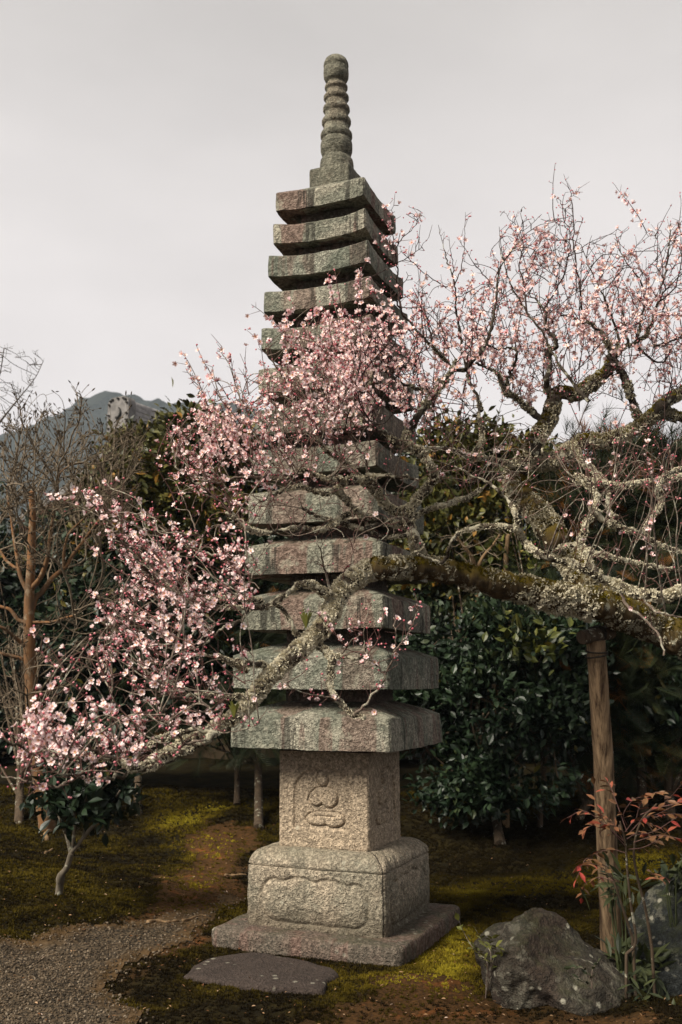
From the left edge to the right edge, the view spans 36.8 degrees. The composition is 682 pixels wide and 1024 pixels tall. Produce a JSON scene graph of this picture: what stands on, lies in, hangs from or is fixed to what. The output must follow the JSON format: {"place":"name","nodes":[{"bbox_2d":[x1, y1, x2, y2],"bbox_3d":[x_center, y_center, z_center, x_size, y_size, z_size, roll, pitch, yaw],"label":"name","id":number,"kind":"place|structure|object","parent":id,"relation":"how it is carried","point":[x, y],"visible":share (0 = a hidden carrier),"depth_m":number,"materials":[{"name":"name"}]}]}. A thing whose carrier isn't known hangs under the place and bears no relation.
{"place":"outdoors","nodes":[
{"label":"outdoors","id":0,"kind":"place"},
{"bbox_2d":[0,891,245,1023],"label":"path","id":1,"kind":"structure","parent":0,"point":[44,942],"depth_m":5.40,"materials":[{"name":"grey gravel"}]},
{"bbox_2d":[146,919,181,922],"bbox_3d":[-1.059,2.465,6.162,0.281,0.068,0.062,8,-12,-38],"label":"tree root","id":2,"kind":"object","parent":1,"relation":"on","point":[154,920],"visible":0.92,"depth_m":6.15,"materials":[{"name":"brown plant"}]},
{"bbox_2d":[181,914,205,921],"bbox_3d":[-0.919,2.516,6.341,0.046,0.044,0.259,-5,-11,31],"label":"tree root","id":3,"kind":"object","parent":1,"relation":"on","point":[187,919],"visible":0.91,"depth_m":6.33,"materials":[{"name":"brown plant"}]},
{"bbox_2d":[0,391,273,571],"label":"hills","id":4,"kind":"structure","parent":0,"point":[99,400],"depth_m":543.58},
{"bbox_2d":[0,757,681,1023],"bbox_3d":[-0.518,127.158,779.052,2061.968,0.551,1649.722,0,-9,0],"label":"ground","id":5,"kind":"structure","parent":0,"point":[183,775],"depth_m":7.55,"materials":[{"name":"soil"}]},
{"bbox_2d":[0,347,42,422],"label":"bare tree","id":6,"kind":"object","parent":5,"relation":"on","point":[12,405],"visible":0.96,"depth_m":12.99,"materials":[{"name":"brown plant"}]},
{"bbox_2d":[0,519,54,763],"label":"evergreen tree","id":7,"kind":"object","parent":5,"relation":"on","point":[9,761],"visible":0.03,"depth_m":14.09,"materials":[{"name":"green plant"}]},
{"bbox_2d":[43,829,52,840],"bbox_3d":[-2.523,2.782,8.805,0.078,0.099,0.231,1,-9,-4],"label":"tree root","id":8,"kind":"object","parent":5,"relation":"on","point":[46,837],"visible":0.63,"depth_m":8.75,"materials":[{"name":"beige plant"}]},
{"bbox_2d":[0,497,126,759],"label":"evergreen tree","id":9,"kind":"object","parent":5,"relation":"on","point":[25,523],"visible":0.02,"depth_m":14.32,"materials":[{"name":"green plant"}]},
{"bbox_2d":[0,477,131,823],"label":"evergreen tree","id":10,"kind":"object","parent":5,"relation":"on","point":[8,575],"visible":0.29,"depth_m":10.74,"materials":[{"name":"green plant"}]},
{"bbox_2d":[0,380,155,831],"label":"bare tree","id":11,"kind":"object","parent":5,"relation":"on","point":[30,675],"visible":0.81,"depth_m":8.84,"materials":[{"name":"orange plant"}]},
{"bbox_2d":[19,703,148,895],"bbox_3d":[-1.578,1.788,6.321,0.802,1.222,0.765,0,-9,0],"label":"camellia tree","id":12,"kind":"object","parent":5,"relation":"on","point":[96,805],"visible":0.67,"depth_m":6.25,"materials":[{"name":"green plant"}]},
{"bbox_2d":[18,396,277,613],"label":"temple","id":13,"kind":"structure","parent":5,"relation":"on","point":[118,408],"depth_m":19.00,"materials":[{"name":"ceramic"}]},
{"bbox_2d":[34,496,290,828],"bbox_3d":[-1.705,1.447,10.680,3.031,3.242,1.981,-3,-10,20],"label":"evergreen tree","id":14,"kind":"object","parent":5,"relation":"on","point":[80,591],"visible":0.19,"depth_m":10.35,"materials":[{"name":"green plant"}]},
{"bbox_2d":[60,379,274,815],"bbox_3d":[-1.815,0.793,10.825,2.573,4.496,2.023,0,-9,0],"label":"evergreen tree","id":15,"kind":"object","parent":5,"relation":"on","point":[158,494],"visible":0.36,"depth_m":10.65,"materials":[{"name":"green plant"}]},
{"bbox_2d":[118,536,289,804],"bbox_3d":[-1.043,1.440,10.153,1.882,2.860,2.357,7,-11,-36],"label":"conifer","id":16,"kind":"object","parent":5,"relation":"on","point":[272,698],"visible":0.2,"depth_m":9.96,"materials":[{"name":"green plant"}]},
{"bbox_2d":[224,873,245,875],"bbox_3d":[-0.796,2.735,7.730,0.181,0.029,0.035,2,-9,-12],"label":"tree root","id":17,"kind":"object","parent":5,"relation":"on","point":[225,874],"visible":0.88,"depth_m":7.72,"materials":[{"name":"brown plant"}]},
{"bbox_2d":[184,419,286,763],"bbox_3d":[-1.273,1.056,14.161,2.879,4.920,2.062,0,-9,0],"label":"evergreen tree","id":18,"kind":"object","parent":5,"relation":"on","point":[258,488],"depth_m":13.98,"materials":[{"name":"green plant"}]},
{"bbox_2d":[183,952,338,994],"bbox_3d":[-0.383,2.369,5.242,0.805,0.082,0.584,-3,-10,19],"label":"stepping stone","id":19,"kind":"object","parent":5,"relation":"on","point":[291,975],"visible":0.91,"depth_m":5.14,"materials":[{"name":"grey stone"}]},
{"bbox_2d":[260,443,283,756],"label":"evergreen tree","id":20,"kind":"object","parent":5,"relation":"on","point":[278,488],"depth_m":14.67,"materials":[{"name":"green plant"}]},
{"bbox_2d":[2,625,626,759],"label":"garden wall","id":21,"kind":"structure","parent":5,"relation":"on","point":[219,754],"depth_m":15.13,"materials":[{"name":"paint"}]},
{"bbox_2d":[212,54,459,966],"bbox_3d":[0.018,-0.268,6.526,1.160,5.737,1.159,-3,-10,22],"label":"stone pagoda","id":22,"kind":"object","parent":5,"relation":"on","point":[339,871],"visible":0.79,"depth_m":6.02,"materials":[{"name":"stone"}]},
{"bbox_2d":[0,163,681,798],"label":"plum tree","id":23,"kind":"object","parent":5,"relation":"on","point":[584,589],"visible":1,"depth_m":4.87,"materials":[{"name":"pink plant"}]},
{"bbox_2d":[229,700,239,717],"bbox_3d":[-0.402,0.739,3.855,0.042,0.066,0.024,0,-9,0],"label":"orchid plant","id":24,"kind":"object","parent":23,"relation":"attached to","point":[233,708],"visible":1,"depth_m":3.85,"materials":[{"name":"green plant"}]},
{"bbox_2d":[300,609,311,627],"bbox_3d":[-0.155,0.470,4.557,0.060,0.091,0.033,0,-9,0],"label":"orchid plant","id":25,"kind":"object","parent":23,"relation":"attached to","point":[305,618],"visible":0.96,"depth_m":4.55,"materials":[{"name":"green plant"}]},
{"bbox_2d":[511,614,521,629],"bbox_3d":[0.930,0.585,5.441,0.063,0.093,0.032,0,-9,0],"label":"orchid plant","id":26,"kind":"object","parent":23,"relation":"attached to","point":[518,621],"visible":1,"depth_m":5.44,"materials":[{"name":"green plant"}]},
{"bbox_2d":[0,782,681,1023],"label":"moss","id":27,"kind":"object","parent":5,"relation":"on","point":[575,919],"visible":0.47,"depth_m":6.97,"materials":[{"name":"green plant"}]},
{"bbox_2d":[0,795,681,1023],"bbox_3d":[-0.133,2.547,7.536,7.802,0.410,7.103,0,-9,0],"label":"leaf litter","id":28,"kind":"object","parent":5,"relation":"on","point":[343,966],"visible":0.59,"depth_m":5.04,"materials":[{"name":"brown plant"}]},
{"bbox_2d":[387,452,459,696],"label":"evergreen tree","id":29,"kind":"object","parent":5,"relation":"on","point":[443,631],"visible":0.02,"depth_m":13.61,"materials":[{"name":"green plant"}]},
{"bbox_2d":[390,434,501,762],"bbox_3d":[1.292,1.146,14.371,2.935,4.840,2.140,0,-9,0],"label":"evergreen tree","id":30,"kind":"object","parent":5,"relation":"on","point":[422,756],"depth_m":14.41,"materials":[{"name":"green plant"}]},
{"bbox_2d":[437,516,509,827],"bbox_3d":[1.245,1.435,9.631,0.719,3.018,1.513,-2,-9,13],"label":"bare shrub","id":31,"kind":"object","parent":5,"relation":"on","point":[506,822],"visible":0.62,"depth_m":9.79,"materials":[{"name":"brown plant"}]},
{"bbox_2d":[387,404,570,821],"bbox_3d":[1.403,0.920,10.373,2.147,4.184,1.467,3,-10,-15],"label":"evergreen tree","id":32,"kind":"object","parent":5,"relation":"on","point":[481,507],"visible":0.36,"depth_m":10.17,"materials":[{"name":"green plant"}]},
{"bbox_2d":[454,912,505,997],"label":"sapling","id":33,"kind":"object","parent":5,"relation":"on","point":[476,949],"visible":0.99,"depth_m":4.80,"materials":[{"name":"green plant"}]},
{"bbox_2d":[391,590,620,844],"bbox_3d":[1.323,1.732,9.116,2.302,2.373,1.562,-2,-9,14],"label":"camellia bush","id":34,"kind":"object","parent":5,"relation":"on","point":[484,772],"visible":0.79,"depth_m":8.85,"materials":[{"name":"green plant"}]},
{"bbox_2d":[462,439,583,826],"bbox_3d":[1.846,1.007,9.578,1.281,3.836,2.545,0,-9,0],"label":"evergreen shrub","id":35,"kind":"object","parent":5,"relation":"on","point":[549,646],"visible":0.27,"depth_m":9.21,"materials":[{"name":"green plant"}]},
{"bbox_2d":[473,907,642,1015],"bbox_3d":[1.064,2.201,5.014,0.794,0.503,0.812,-3,-10,21],"label":"rock","id":36,"kind":"object","parent":5,"relation":"on","point":[542,947],"visible":0.69,"depth_m":4.76,"materials":[{"name":"grey stone"}]},
{"bbox_2d":[564,958,599,988],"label":"sapling","id":37,"kind":"object","parent":36,"relation":"on","point":[584,971],"visible":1,"depth_m":4.55,"materials":[{"name":"green plant"}]},
{"bbox_2d":[496,465,621,764],"bbox_3d":[3.131,1.401,14.605,2.900,4.678,2.089,0,-9,0],"label":"evergreen tree","id":38,"kind":"object","parent":5,"relation":"on","point":[525,754],"depth_m":14.41,"materials":[{"name":"green plant"}]},
{"bbox_2d":[494,512,681,819],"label":"conifer","id":39,"kind":"object","parent":5,"relation":"on","point":[619,731],"visible":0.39,"depth_m":9.43,"materials":[{"name":"green plant"}]},
{"bbox_2d":[506,383,681,818],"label":"pine tree","id":40,"kind":"object","parent":5,"relation":"on","point":[628,507],"visible":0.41,"depth_m":10.02,"materials":[{"name":"green plant"}]},
{"bbox_2d":[576,625,622,959],"bbox_3d":[1.426,1.539,5.509,0.182,1.853,0.478,-4,-10,25],"label":"wooden post","id":41,"kind":"object","parent":5,"relation":"on","point":[593,638],"visible":0.9,"depth_m":5.49,"materials":[{"name":"brown wood"}]},
{"bbox_2d":[576,850,661,978],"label":"bamboo grass","id":42,"kind":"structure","parent":5,"relation":"on","point":[617,874],"depth_m":4.98,"materials":[{"name":"green plant"}]},
{"bbox_2d":[560,776,681,999],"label":"nandina shrub","id":43,"kind":"object","parent":5,"relation":"on","point":[618,829],"visible":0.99,"depth_m":4.75,"materials":[{"name":"red plant"}]},
{"bbox_2d":[562,518,681,770],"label":"evergreen tree","id":44,"kind":"object","parent":5,"relation":"on","point":[616,738],"visible":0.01,"depth_m":13.76,"materials":[{"name":"green plant"}]},
{"bbox_2d":[590,504,681,819],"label":"evergreen tree","id":45,"kind":"object","parent":5,"relation":"on","point":[674,717],"visible":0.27,"depth_m":9.47,"materials":[{"name":"green plant"}]},
{"bbox_2d":[596,932,681,1006],"bbox_3d":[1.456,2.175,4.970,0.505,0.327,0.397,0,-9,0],"label":"bamboo grass","id":46,"kind":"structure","parent":5,"relation":"on","point":[645,965],"depth_m":4.93,"materials":[{"name":"green plant"}]},
{"bbox_2d":[626,870,681,995],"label":"rock","id":47,"kind":"object","parent":5,"relation":"on","point":[663,933],"visible":0.45,"depth_m":5.17,"materials":[{"name":"grey stone"}]},
{"bbox_2d":[637,853,681,927],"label":"bamboo grass","id":48,"kind":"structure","parent":5,"relation":"on","point":[670,873],"depth_m":5.18,"materials":[{"name":"green plant"}]},
{"bbox_2d":[0,0,681,463],"label":"sky","id":49,"kind":"structure","parent":0,"point":[147,147],"materials":[{"name":"grey"}]}
]}

